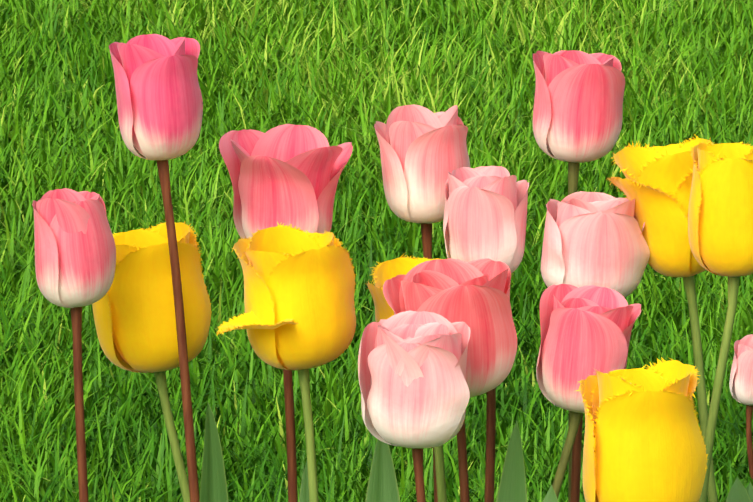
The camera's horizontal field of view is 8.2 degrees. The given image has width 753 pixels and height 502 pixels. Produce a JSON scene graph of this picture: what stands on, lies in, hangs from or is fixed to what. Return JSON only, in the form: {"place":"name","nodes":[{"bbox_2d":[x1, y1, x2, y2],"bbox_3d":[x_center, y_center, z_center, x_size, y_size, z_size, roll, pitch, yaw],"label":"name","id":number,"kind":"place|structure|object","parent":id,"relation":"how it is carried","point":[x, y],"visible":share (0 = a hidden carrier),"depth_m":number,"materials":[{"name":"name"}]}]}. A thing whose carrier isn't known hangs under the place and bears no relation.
{"place":"outdoors","nodes":[
{"label":"outdoors","id":0,"kind":"place"},
{"bbox_2d":[0,0,752,501],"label":"lawn grass","id":1,"kind":"structure","parent":0,"point":[336,72],"depth_m":4.82,"materials":[{"name":"green plant"}]},
{"bbox_2d":[729,334,752,478],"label":"pink tulip","id":2,"kind":"object","parent":1,"relation":"on","point":[741,382],"visible":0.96,"depth_m":3.87,"materials":[{"name":"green plant"}]},
{"label":"lawn","id":3,"kind":"structure","parent":0,"visible":0},
{"bbox_2d":[32,188,115,501],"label":"pink tulip","id":4,"kind":"object","parent":3,"relation":"on","point":[75,256],"visible":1,"depth_m":2.93,"materials":[{"name":"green plant"}]},
{"bbox_2d":[92,221,211,501],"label":"yellow tulip","id":5,"kind":"object","parent":3,"relation":"on","point":[134,315],"visible":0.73,"depth_m":3.01,"materials":[{"name":"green plant"}]},
{"bbox_2d":[109,34,202,501],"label":"pink tulip","id":6,"kind":"object","parent":3,"relation":"on","point":[159,101],"visible":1,"depth_m":2.95,"materials":[{"name":"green plant"}]},
{"bbox_2d":[216,222,355,501],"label":"yellow tulip","id":7,"kind":"object","parent":3,"relation":"on","point":[299,315],"visible":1,"depth_m":2.94,"materials":[{"name":"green plant"}]},
{"bbox_2d":[219,124,352,501],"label":"pink tulip","id":8,"kind":"object","parent":3,"relation":"on","point":[287,174],"visible":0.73,"depth_m":3.03,"materials":[{"name":"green plant"}]},
{"bbox_2d":[364,254,446,501],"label":"yellow tulip","id":9,"kind":"object","parent":3,"relation":"on","point":[385,271],"visible":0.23,"depth_m":3.04,"materials":[{"name":"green plant"}]},
{"bbox_2d":[358,311,469,501],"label":"pink tulip","id":10,"kind":"object","parent":3,"relation":"on","point":[414,388],"visible":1,"depth_m":2.87,"materials":[{"name":"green plant"}]},
{"bbox_2d":[374,104,469,501],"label":"pink tulip","id":11,"kind":"object","parent":3,"relation":"on","point":[423,151],"visible":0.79,"depth_m":3.06,"materials":[{"name":"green plant"}]},
{"bbox_2d":[383,258,516,501],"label":"pink tulip","id":12,"kind":"object","parent":3,"relation":"on","point":[474,295],"visible":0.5,"depth_m":2.94,"materials":[{"name":"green plant"}]},
{"bbox_2d":[199,401,752,501],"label":"tulip leaves","id":13,"kind":"object","parent":3,"relation":"on","point":[382,485],"visible":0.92,"depth_m":2.95,"materials":[{"name":"green plant"}]},
{"bbox_2d":[443,166,528,501],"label":"pink tulip","id":14,"kind":"object","parent":3,"relation":"on","point":[485,213],"visible":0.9,"depth_m":3.00,"materials":[{"name":"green plant"}]},
{"bbox_2d":[533,50,624,501],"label":"pink tulip","id":15,"kind":"object","parent":3,"relation":"on","point":[578,109],"visible":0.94,"depth_m":3.06,"materials":[{"name":"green plant"}]},
{"bbox_2d":[536,284,640,498],"bbox_3d":[0.106,0.230,3.005,0.088,0.427,0.050,0,14,1],"label":"pink tulip","id":16,"kind":"object","parent":3,"relation":"on","point":[586,331],"visible":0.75,"depth_m":2.94,"materials":[{"name":"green plant"}]},
{"bbox_2d":[541,191,649,501],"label":"pink tulip","id":17,"kind":"object","parent":3,"relation":"on","point":[594,238],"visible":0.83,"depth_m":3.00,"materials":[{"name":"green plant"}]},
{"bbox_2d":[576,357,707,501],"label":"yellow tulip","id":18,"kind":"object","parent":3,"relation":"on","point":[643,440],"visible":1,"depth_m":2.86,"materials":[{"name":"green plant"}]},
{"bbox_2d":[608,134,717,501],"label":"yellow tulip","id":19,"kind":"object","parent":3,"relation":"on","point":[656,183],"visible":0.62,"depth_m":3.01,"materials":[{"name":"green plant"}]},
{"bbox_2d":[688,142,752,501],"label":"yellow tulip","id":20,"kind":"object","parent":3,"relation":"on","point":[720,223],"visible":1,"depth_m":2.94,"materials":[{"name":"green plant"}]}
]}

